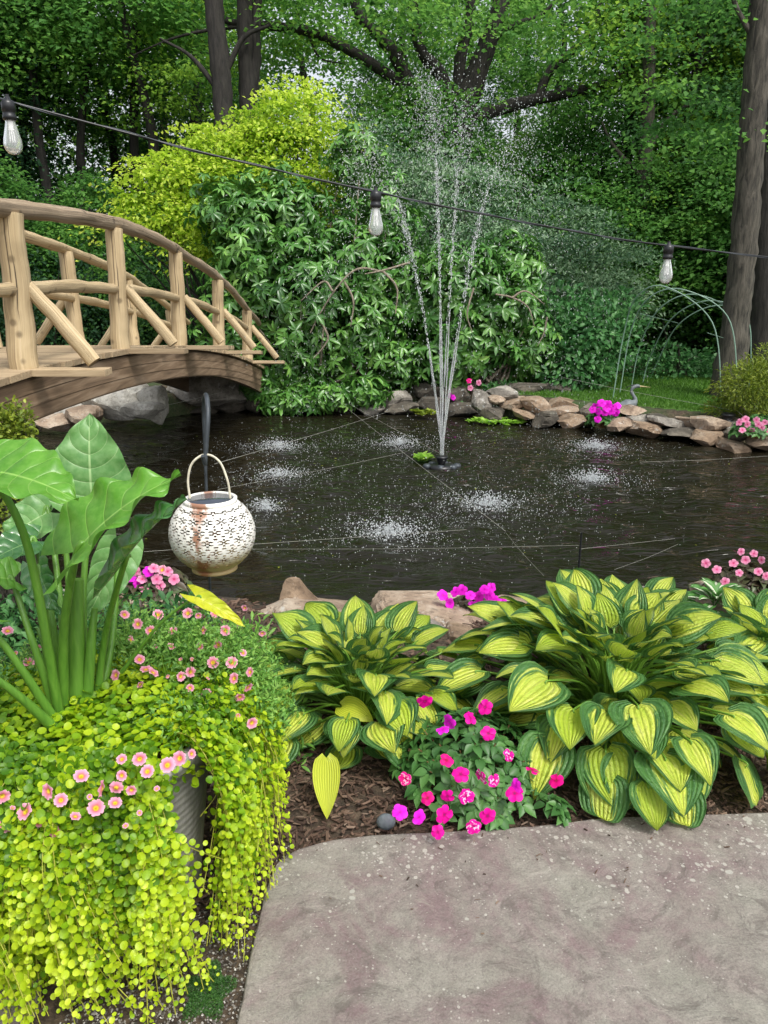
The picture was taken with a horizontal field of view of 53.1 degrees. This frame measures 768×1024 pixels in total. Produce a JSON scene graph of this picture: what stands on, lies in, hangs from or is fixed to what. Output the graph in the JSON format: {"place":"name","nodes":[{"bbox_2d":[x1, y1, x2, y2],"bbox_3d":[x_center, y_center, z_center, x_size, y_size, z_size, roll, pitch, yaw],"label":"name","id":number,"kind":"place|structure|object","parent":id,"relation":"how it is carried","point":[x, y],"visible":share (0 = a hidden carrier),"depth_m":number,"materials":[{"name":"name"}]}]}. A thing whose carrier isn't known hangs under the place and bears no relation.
{"place":"outdoors","nodes":[
{"label":"outdoors","id":0,"kind":"place"},
{"bbox_2d":[11,0,690,263],"label":"sky","id":1,"kind":"structure","parent":0,"point":[315,75],"materials":[{"name":"white"}]},
{"bbox_2d":[0,409,767,605],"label":"pond water","id":2,"kind":"structure","parent":0,"point":[692,530],"depth_m":7.13,"materials":[{"name":"black liquid"}]},
{"bbox_2d":[35,413,74,431],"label":"rock","id":3,"kind":"object","parent":2,"relation":"on","point":[59,422],"visible":0.69,"depth_m":10.17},
{"bbox_2d":[64,405,102,423],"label":"rock","id":4,"kind":"object","parent":3,"relation":"on","point":[76,414],"visible":0.78,"depth_m":10.13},
{"bbox_2d":[82,389,138,420],"bbox_3d":[-3.724,-1.516,10.533,0.890,0.522,0.452,0,17,0],"label":"rock","id":5,"kind":"object","parent":4,"relation":"on","point":[110,404],"visible":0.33,"depth_m":10.35,"materials":[{"name":"stone"}]},
{"bbox_2d":[137,385,168,424],"bbox_3d":[-3.167,-1.488,10.618,0.410,0.541,0.500,0,17,0],"label":"rock","id":6,"kind":"object","parent":2,"relation":"on","point":[156,393],"visible":0.81,"depth_m":10.39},
{"bbox_2d":[119,401,165,419],"bbox_3d":[-3.247,-1.355,10.335,0.575,0.250,0.401,0,17,0],"label":"rock","id":7,"kind":"object","parent":6,"relation":"on","point":[147,413],"visible":0.95,"depth_m":10.19,"materials":[{"name":"stone"}]},
{"bbox_2d":[166,364,270,405],"bbox_3d":[-2.535,-1.974,12.127,1.661,0.798,1.056,0,17,0],"label":"abutment stone","id":8,"kind":"object","parent":2,"relation":"on","point":[199,386],"visible":0.34,"depth_m":11.71,"materials":[{"name":"stone"}]},
{"bbox_2d":[265,496,618,582],"bbox_3d":[0.071,0.103,6.186,3.397,0.155,2.228,0,17,0],"label":"water splash","id":9,"kind":"object","parent":2,"relation":"on","point":[391,531],"visible":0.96,"depth_m":6.16,"materials":[{"name":"white liquid"}]},
{"bbox_2d":[228,20,669,528],"bbox_3d":[0.570,-1.126,8.191,5.089,7.184,5.017,10,19,30],"label":"pond fountain","id":10,"kind":"object","parent":2,"relation":"on","point":[441,462],"visible":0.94,"depth_m":7.86,"materials":[{"name":"clear liquid"}]},
{"bbox_2d":[354,479,685,546],"bbox_3d":[1.072,-0.139,6.965,3.304,0.170,3.215,-10,20,-31],"label":"water splash","id":11,"kind":"object","parent":2,"relation":"on","point":[486,503],"visible":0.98,"depth_m":6.95,"materials":[{"name":"white liquid"}]},
{"bbox_2d":[531,411,558,427],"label":"rock","id":12,"kind":"object","parent":2,"relation":"on","point":[544,419],"visible":0.98,"depth_m":10.64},
{"bbox_2d":[521,396,551,414],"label":"rock","id":13,"kind":"object","parent":12,"relation":"on","point":[529,403],"visible":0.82,"depth_m":10.88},
{"bbox_2d":[557,413,586,428],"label":"rock","id":14,"kind":"object","parent":2,"relation":"on","point":[571,422],"visible":0.86,"depth_m":10.52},
{"bbox_2d":[605,417,631,431],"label":"rock","id":15,"kind":"object","parent":2,"relation":"on","point":[618,424],"visible":0.75,"depth_m":10.04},
{"bbox_2d":[584,399,620,427],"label":"impatiens plant","id":16,"kind":"object","parent":15,"relation":"on","point":[603,413],"visible":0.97,"depth_m":10.05,"materials":[{"name":"pink plant"}]},
{"bbox_2d":[625,420,662,437],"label":"rock","id":17,"kind":"object","parent":2,"relation":"on","point":[651,430],"visible":0.97,"depth_m":9.91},
{"bbox_2d":[690,429,723,445],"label":"rock","id":18,"kind":"object","parent":2,"relation":"on","point":[702,437],"visible":0.8,"depth_m":9.43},
{"bbox_2d":[715,436,751,452],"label":"rock","id":19,"kind":"object","parent":2,"relation":"on","point":[733,446],"visible":0.93,"depth_m":9.16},
{"bbox_2d":[745,437,767,449],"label":"rock","id":20,"kind":"object","parent":2,"relation":"on","point":[759,443],"visible":0.9,"depth_m":9.15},
{"bbox_2d":[728,414,767,439],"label":"impatiens plant","id":21,"kind":"object","parent":20,"relation":"on","point":[755,426],"visible":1,"depth_m":8.95,"materials":[{"name":"pink plant"}]},
{"bbox_2d":[0,267,767,1023],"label":"ground","id":22,"kind":"structure","parent":0,"point":[176,409],"depth_m":2.48,"materials":[{"name":"soil"}]},
{"bbox_2d":[0,395,41,642],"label":"gold shrub","id":23,"kind":"object","parent":22,"relation":"on","point":[16,427],"visible":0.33,"depth_m":3.42,"materials":[{"name":"green plant"}]},
{"bbox_2d":[0,145,95,343],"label":"tree","id":24,"kind":"object","parent":22,"relation":"on","point":[9,186],"visible":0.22,"depth_m":16.16,"materials":[{"name":"green plant"}]},
{"bbox_2d":[0,0,105,318],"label":"tree","id":25,"kind":"object","parent":22,"relation":"on","point":[31,162],"visible":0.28,"depth_m":17.49,"materials":[{"name":"green plant"}]},
{"bbox_2d":[0,0,105,336],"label":"tree","id":26,"kind":"object","parent":22,"relation":"on","point":[3,56],"visible":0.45,"depth_m":16.52,"materials":[{"name":"green plant"}]},
{"bbox_2d":[10,60,100,197],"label":"tree","id":27,"kind":"object","parent":22,"relation":"on","point":[60,148],"visible":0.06,"depth_m":28.66,"materials":[{"name":"green plant"}]},
{"bbox_2d":[0,6,140,277],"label":"tree","id":28,"kind":"object","parent":22,"relation":"on","point":[92,130],"visible":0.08,"depth_m":20.09,"materials":[{"name":"green plant"}]},
{"bbox_2d":[0,0,143,340],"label":"tree","id":29,"kind":"object","parent":22,"relation":"on","point":[42,157],"visible":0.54,"depth_m":16.43,"materials":[{"name":"green plant"}]},
{"bbox_2d":[0,236,164,344],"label":"leafy shrub","id":30,"kind":"object","parent":22,"relation":"on","point":[99,335],"visible":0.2,"depth_m":16.09,"materials":[{"name":"green plant"}]},
{"bbox_2d":[0,0,201,328],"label":"tree","id":31,"kind":"object","parent":22,"relation":"on","point":[80,147],"visible":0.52,"depth_m":17.15,"materials":[{"name":"green plant"}]},
{"bbox_2d":[26,166,186,344],"bbox_3d":[-6.226,-5.408,17.104,4.385,4.234,4.083,6,18,19],"label":"tree","id":32,"kind":"object","parent":22,"relation":"on","point":[80,196],"visible":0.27,"depth_m":16.42,"materials":[{"name":"green plant"}]},
{"bbox_2d":[26,1,189,197],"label":"tree","id":33,"kind":"object","parent":22,"relation":"on","point":[113,159],"visible":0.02,"depth_m":20.93,"materials":[{"name":"green plant"}]},
{"bbox_2d":[19,685,207,951],"bbox_3d":[-0.740,0.806,2.090,0.624,0.555,0.624,0,17,0],"label":"planter","id":34,"kind":"object","parent":22,"relation":"on","point":[188,801],"visible":0.03,"depth_m":1.99,"materials":[{"name":"ceramic"}]},
{"bbox_2d":[0,413,244,731],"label":"elephant ear","id":35,"kind":"object","parent":34,"relation":"in","point":[84,484],"visible":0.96,"depth_m":1.85},
{"bbox_2d":[0,635,293,1023],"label":"creeping jenny","id":36,"kind":"object","parent":34,"relation":"in","point":[62,886],"visible":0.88,"depth_m":1.73,"materials":[{"name":"green plant"}]},
{"bbox_2d":[0,565,297,839],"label":"calibrachoa","id":37,"kind":"object","parent":34,"relation":"in","point":[186,644],"visible":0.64,"depth_m":2.11,"materials":[{"name":"green plant"}]},
{"bbox_2d":[0,583,227,690],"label":"perennial plant","id":38,"kind":"object","parent":22,"relation":"on","point":[15,622],"visible":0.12,"depth_m":3.36,"materials":[{"name":"green plant"}]},
{"bbox_2d":[0,0,237,343],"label":"tree","id":39,"kind":"object","parent":22,"relation":"on","point":[124,17],"visible":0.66,"depth_m":16.51,"materials":[{"name":"green plant"}]},
{"bbox_2d":[1,0,238,337],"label":"tree","id":40,"kind":"object","parent":22,"relation":"on","point":[134,146],"visible":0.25,"depth_m":17.41,"materials":[{"name":"green plant"}]},
{"bbox_2d":[0,198,284,422],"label":"footbridge","id":41,"kind":"object","parent":22,"relation":"on","point":[47,380],"visible":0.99,"depth_m":6.03,"materials":[{"name":"brown wood"}]},
{"bbox_2d":[119,561,192,608],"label":"impatiens plant","id":42,"kind":"object","parent":22,"relation":"on","point":[174,579],"visible":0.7,"depth_m":3.65,"materials":[{"name":"pink plant"}]},
{"bbox_2d":[104,238,229,344],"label":"leafy shrub","id":43,"kind":"object","parent":22,"relation":"on","point":[158,312],"visible":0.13,"depth_m":15.13,"materials":[{"name":"green plant"}]},
{"bbox_2d":[125,160,211,344],"bbox_3d":[-3.967,-5.582,17.278,4.677,4.517,4.356,-14,22,-39],"label":"tree","id":44,"kind":"object","parent":22,"relation":"on","point":[143,248],"visible":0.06,"depth_m":16.36,"materials":[{"name":"green plant"}]},
{"bbox_2d":[57,0,283,215],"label":"tree","id":45,"kind":"object","parent":22,"relation":"on","point":[122,144],"visible":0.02,"depth_m":25.24,"materials":[{"name":"green plant"}]},
{"bbox_2d":[68,0,293,287],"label":"tree","id":46,"kind":"object","parent":22,"relation":"on","point":[199,108],"visible":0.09,"depth_m":20.52,"materials":[{"name":"green plant"}]},
{"bbox_2d":[59,845,311,1023],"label":"gravel","id":47,"kind":"structure","parent":22,"relation":"on","point":[173,990],"depth_m":1.86,"materials":[{"name":"gravel"}]},
{"bbox_2d":[181,959,237,1022],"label":"thyme mat","id":48,"kind":"object","parent":22,"relation":"on","point":[219,980],"visible":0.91,"depth_m":1.85,"materials":[{"name":"green plant"}]},
{"bbox_2d":[85,0,353,310],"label":"woodland tree","id":49,"kind":"object","parent":22,"relation":"on","point":[222,62],"visible":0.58,"depth_m":15.94,"materials":[{"name":"green plant"}]},
{"bbox_2d":[57,73,388,341],"bbox_3d":[-2.605,-4.713,12.998,5.569,4.994,2.726,-5,17,-16],"label":"golden maple","id":50,"kind":"object","parent":22,"relation":"on","point":[285,137],"visible":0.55,"depth_m":12.51,"materials":[{"name":"yellow plant"}]},
{"bbox_2d":[176,608,330,772],"bbox_3d":[-0.561,0.661,2.942,0.682,0.522,0.898,-14,22,-39],"label":"perennial plant","id":51,"kind":"object","parent":22,"relation":"on","point":[305,699],"visible":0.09,"depth_m":2.90,"materials":[{"name":"green plant"}]},
{"bbox_2d":[279,577,318,599],"bbox_3d":[-0.455,0.487,4.341,0.270,0.253,0.220,0,17,0],"label":"rock","id":52,"kind":"object","parent":22,"relation":"on","point":[295,587],"visible":0.47,"depth_m":4.27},
{"bbox_2d":[17,85,580,270],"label":"woodland","id":53,"kind":"object","parent":22,"relation":"on","point":[93,172],"depth_m":36.04,"materials":[{"name":"green plant"}]},
{"bbox_2d":[177,0,424,279],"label":"woodland tree","id":54,"kind":"object","parent":22,"relation":"on","point":[250,61],"visible":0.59,"depth_m":14.93,"materials":[{"name":"green plant"}]},
{"bbox_2d":[258,598,347,613],"bbox_3d":[-0.448,0.573,4.176,0.611,0.185,0.486,0,17,0],"label":"rock","id":55,"kind":"object","parent":22,"relation":"on","point":[284,604],"visible":0.17,"depth_m":4.16,"materials":[{"name":"stone"}]},
{"bbox_2d":[247,103,368,320],"bbox_3d":[-1.463,-5.134,14.668,2.868,4.796,2.790,0,17,0],"label":"leafy shrub","id":56,"kind":"object","parent":22,"relation":"on","point":[332,199],"visible":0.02,"depth_m":14.33,"materials":[{"name":"green plant"}]},
{"bbox_2d":[183,123,446,415],"bbox_3d":[-1.051,-3.751,12.031,4.154,4.414,2.507,0,17,0],"label":"rhododendron","id":57,"kind":"object","parent":22,"relation":"on","point":[234,217],"visible":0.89,"depth_m":11.64,"materials":[{"name":"green plant"}]},
{"bbox_2d":[233,0,402,302],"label":"tree","id":58,"kind":"object","parent":22,"relation":"on","point":[334,73],"visible":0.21,"depth_m":23.85,"materials":[{"name":"green plant"}]},
{"bbox_2d":[1,596,750,703],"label":"wood mulch","id":59,"kind":"object","parent":22,"relation":"on","point":[231,603],"visible":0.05,"depth_m":3.91,"materials":[{"name":"wood"}]},
{"bbox_2d":[687,577,739,612],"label":"hosta plant","id":60,"kind":"object","parent":59,"relation":"on","point":[712,589],"visible":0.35,"depth_m":3.75,"materials":[{"name":"green plant"}]},
{"bbox_2d":[321,53,430,184],"bbox_3d":[-0.378,-9.868,24.389,4.431,8.242,4.864,-1,17,-3],"label":"tree","id":61,"kind":"object","parent":22,"relation":"on","point":[370,75],"visible":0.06,"depth_m":23.13,"materials":[{"name":"green plant"}]},
{"bbox_2d":[336,206,468,376],"bbox_3d":[0.441,-3.770,13.416,3.092,2.967,3.246,0,17,0],"label":"leafy shrub","id":62,"kind":"object","parent":22,"relation":"on","point":[427,241],"visible":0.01,"depth_m":12.98,"materials":[{"name":"green plant"}]},
{"bbox_2d":[325,0,500,118],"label":"tree","id":63,"kind":"object","parent":22,"relation":"on","point":[437,57],"visible":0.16,"depth_m":27.14,"materials":[{"name":"green plant"}]},
{"bbox_2d":[128,0,699,239],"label":"maple tree","id":64,"kind":"object","parent":22,"relation":"on","point":[497,23],"visible":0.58,"depth_m":15.72,"materials":[{"name":"green plant"}]},
{"bbox_2d":[371,590,482,626],"bbox_3d":[0.210,0.569,4.083,0.754,0.180,0.520,0,17,0],"label":"rock","id":65,"kind":"object","parent":22,"relation":"on","point":[432,605],"visible":0.38,"depth_m":4.09,"materials":[{"name":"stone"}]},
{"bbox_2d":[444,401,477,416],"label":"rock","id":66,"kind":"object","parent":22,"relation":"on","point":[466,409],"visible":0.7,"depth_m":11.48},
{"bbox_2d":[391,0,532,205],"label":"tree","id":67,"kind":"object","parent":22,"relation":"on","point":[490,78],"visible":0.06,"depth_m":29.76,"materials":[{"name":"green plant"}]},
{"bbox_2d":[389,127,558,273],"bbox_3d":[1.641,-5.687,16.850,4.900,5.081,5.262,-7,18,-23],"label":"tree","id":68,"kind":"object","parent":22,"relation":"on","point":[478,163],"visible":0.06,"depth_m":16.12,"materials":[{"name":"green plant"}]},
{"bbox_2d":[180,705,767,932],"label":"wood mulch","id":69,"kind":"object","parent":22,"relation":"on","point":[359,768],"visible":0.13,"depth_m":2.51,"materials":[{"name":"wood"}]},
{"bbox_2d":[201,393,212,625],"bbox_3d":[-0.574,0.305,2.616,0.049,1.413,0.216,-6,18,-18],"label":"shepherd hook","id":70,"kind":"object","parent":69,"relation":"on","point":[206,412],"visible":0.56,"depth_m":2.40,"materials":[{"name":"metal"}]},
{"bbox_2d":[168,454,255,576],"bbox_3d":[-0.552,0.002,2.454,0.274,0.386,0.274,0,17,0],"label":"hanging lantern","id":71,"kind":"object","parent":70,"relation":"hanging from","point":[201,559],"visible":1,"depth_m":2.39,"materials":[{"name":"white ceramic"}]},
{"bbox_2d":[242,595,475,818],"bbox_3d":[-0.104,0.618,2.887,0.950,0.447,1.103,0,17,0],"label":"hosta plant","id":72,"kind":"object","parent":69,"relation":"on","point":[351,660],"visible":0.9,"depth_m":2.79,"materials":[{"name":"green plant"}]},
{"bbox_2d":[388,695,563,839],"bbox_3d":[0.288,0.798,2.554,0.550,0.313,0.634,0,17,0],"label":"impatiens plant","id":73,"kind":"object","parent":69,"relation":"on","point":[476,771],"visible":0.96,"depth_m":2.45,"materials":[{"name":"green plant"}]},
{"bbox_2d":[532,792,576,826],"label":"impatiens plant","id":74,"kind":"object","parent":69,"relation":"on","point":[556,805],"visible":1,"depth_m":2.40,"materials":[{"name":"green plant"}]},
{"bbox_2d":[401,226,563,392],"bbox_3d":[1.540,-3.150,12.030,2.560,2.569,1.893,0,17,0],"label":"rhododendron","id":75,"kind":"object","parent":22,"relation":"on","point":[484,341],"visible":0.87,"depth_m":11.66,"materials":[{"name":"green plant"}]},
{"bbox_2d":[237,813,767,1023],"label":"flagstone","id":76,"kind":"object","parent":22,"relation":"on","point":[675,931],"visible":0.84,"depth_m":2.01,"materials":[{"name":"stone"}]},
{"bbox_2d":[303,113,713,373],"bbox_3d":[2.481,-4.861,14.204,8.450,4.649,4.249,0,17,0],"label":"willow shrub","id":77,"kind":"object","parent":22,"relation":"on","point":[587,278],"visible":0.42,"depth_m":13.81,"materials":[{"name":"green plant"}]},
{"bbox_2d":[498,594,526,603],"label":"rock","id":78,"kind":"object","parent":22,"relation":"on","point":[519,599],"visible":0.02,"depth_m":4.35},
{"bbox_2d":[437,583,506,612],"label":"impatiens plant","id":79,"kind":"object","parent":78,"relation":"on","point":[472,597],"visible":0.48,"depth_m":4.05,"materials":[{"name":"pink plant"}]},
{"bbox_2d":[451,0,579,230],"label":"tree","id":80,"kind":"object","parent":22,"relation":"on","point":[505,58],"visible":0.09,"depth_m":28.71,"materials":[{"name":"green plant"}]},
{"bbox_2d":[476,0,615,232],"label":"tree","id":81,"kind":"object","parent":22,"relation":"on","point":[522,77],"visible":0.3,"depth_m":23.09,"materials":[{"name":"green plant"}]},
{"bbox_2d":[482,114,671,302],"bbox_3d":[3.776,-5.844,16.858,5.554,5.364,5.172,-13,21,-37],"label":"tree","id":82,"kind":"object","parent":22,"relation":"on","point":[587,195],"visible":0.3,"depth_m":15.88,"materials":[{"name":"green plant"}]},
{"bbox_2d":[437,568,767,830],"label":"hosta plant","id":83,"kind":"object","parent":22,"relation":"on","point":[620,708],"visible":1,"depth_m":2.61,"materials":[{"name":"green plant"}]},
{"bbox_2d":[572,249,677,367],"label":"leafy shrub","id":84,"kind":"object","parent":22,"relation":"on","point":[651,299],"visible":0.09,"depth_m":15.23,"materials":[{"name":"green plant"}]},
{"bbox_2d":[523,0,742,355],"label":"woodland tree","id":85,"kind":"object","parent":22,"relation":"on","point":[650,117],"visible":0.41,"depth_m":15.13,"materials":[{"name":"green plant"}]},
{"bbox_2d":[527,0,741,211],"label":"tree","id":86,"kind":"object","parent":22,"relation":"on","point":[593,42],"visible":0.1,"depth_m":17.55,"materials":[{"name":"green plant"}]},
{"bbox_2d":[552,150,720,354],"bbox_3d":[5.046,-5.254,16.324,4.677,4.517,4.356,-3,17,-11],"label":"tree","id":87,"kind":"object","parent":22,"relation":"on","point":[632,188],"visible":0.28,"depth_m":15.36,"materials":[{"name":"green plant"}]},
{"bbox_2d":[544,0,748,354],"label":"tree","id":88,"kind":"object","parent":22,"relation":"on","point":[723,94],"visible":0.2,"depth_m":15.42,"materials":[{"name":"green plant"}]},
{"bbox_2d":[595,118,738,355],"bbox_3d":[6.540,-5.246,15.655,5.262,5.081,4.900,-6,18,-20],"label":"tree","id":89,"kind":"object","parent":22,"relation":"on","point":[699,233],"visible":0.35,"depth_m":14.81,"materials":[{"name":"green plant"}]},
{"bbox_2d":[630,267,725,359],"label":"leafy shrub","id":90,"kind":"object","parent":22,"relation":"on","point":[691,346],"visible":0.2,"depth_m":15.69,"materials":[{"name":"green plant"}]},
{"bbox_2d":[625,0,747,242],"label":"tree","id":91,"kind":"object","parent":22,"relation":"on","point":[734,54],"visible":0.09,"depth_m":16.20,"materials":[{"name":"green plant"}]},
{"bbox_2d":[660,184,734,351],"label":"tree","id":92,"kind":"object","parent":22,"relation":"on","point":[709,263],"visible":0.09,"depth_m":14.76,"materials":[{"name":"green plant"}]},
{"bbox_2d":[688,580,727,612],"bbox_3d":[1.772,0.476,4.087,0.242,0.234,0.331,0,17,0],"label":"rock","id":93,"kind":"object","parent":22,"relation":"on","point":[718,607],"visible":0.16,"depth_m":4.03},
{"bbox_2d":[701,548,767,600],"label":"impatiens plant","id":94,"kind":"object","parent":93,"relation":"on","point":[752,577],"visible":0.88,"depth_m":3.77,"materials":[{"name":"pink plant"}]},
{"bbox_2d":[685,187,734,333],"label":"tree","id":95,"kind":"object","parent":22,"relation":"on","point":[719,240],"visible":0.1,"depth_m":14.04,"materials":[{"name":"green plant"}]},
{"bbox_2d":[690,415,731,430],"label":"rock","id":96,"kind":"object","parent":22,"relation":"on","point":[703,422],"visible":0.97,"depth_m":9.55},
{"bbox_2d":[700,342,767,420],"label":"juniper shrub","id":97,"kind":"object","parent":22,"relation":"on","point":[740,401],"visible":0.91,"depth_m":9.53,"materials":[{"name":"green plant"}]},
{"bbox_2d":[702,586,767,703],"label":"hosta plant","id":98,"kind":"object","parent":22,"relation":"on","point":[746,608],"visible":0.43,"depth_m":3.28,"materials":[{"name":"green plant"}]},
{"bbox_2d":[0,98,767,257],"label":"string light cable","id":99,"kind":"object","parent":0,"point":[263,166],"visible":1,"depth_m":2.15,"materials":[{"name":"black plastic"}]},
{"bbox_2d":[1,94,22,154],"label":"light bulb","id":100,"kind":"object","parent":99,"relation":"hanging from","point":[12,143],"visible":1,"depth_m":1.85,"materials":[{"name":"glass"}]},
{"bbox_2d":[368,186,382,235],"bbox_3d":[-0.024,-0.859,2.196,0.043,0.133,0.043,0,17,0],"label":"light bulb","id":101,"kind":"object","parent":99,"relation":"hanging from","point":[375,226],"visible":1,"depth_m":2.19,"materials":[{"name":"glass"}]},
{"bbox_2d":[659,241,673,283],"bbox_3d":[0.929,-0.819,2.521,0.043,0.133,0.043,0,17,0],"label":"light bulb","id":102,"kind":"object","parent":99,"relation":"hanging from","point":[665,274],"visible":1,"depth_m":2.51,"materials":[{"name":"glass"}]},
{"bbox_2d":[476,371,767,415],"bbox_3d":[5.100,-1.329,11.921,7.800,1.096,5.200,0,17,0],"label":"lawn","id":103,"kind":"structure","parent":0,"point":[691,409],"depth_m":11.38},
{"bbox_2d":[528,279,656,391],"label":"leafy shrub","id":104,"kind":"object","parent":103,"relation":"on","point":[586,365],"visible":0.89,"depth_m":11.92,"materials":[{"name":"green plant"}]},
{"bbox_2d":[549,0,767,396],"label":"woodland tree","id":105,"kind":"object","parent":103,"relation":"on","point":[749,139],"visible":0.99,"depth_m":10.73,"materials":[{"name":"green plant"}]},
{"bbox_2d":[617,337,716,379],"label":"leafy shrub","id":106,"kind":"object","parent":103,"relation":"on","point":[684,364],"visible":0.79,"depth_m":13.34,"materials":[{"name":"green plant"}]},
{"bbox_2d":[613,285,751,396],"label":"wire hoops","id":107,"kind":"object","parent":103,"relation":"on","point":[703,296],"visible":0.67,"depth_m":11.20,"materials":[{"name":"green"}]},
{"bbox_2d":[748,102,767,384],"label":"woodland tree","id":108,"kind":"object","parent":103,"relation":"on","point":[759,321],"visible":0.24,"depth_m":11.92,"materials":[{"name":"brown plant"}]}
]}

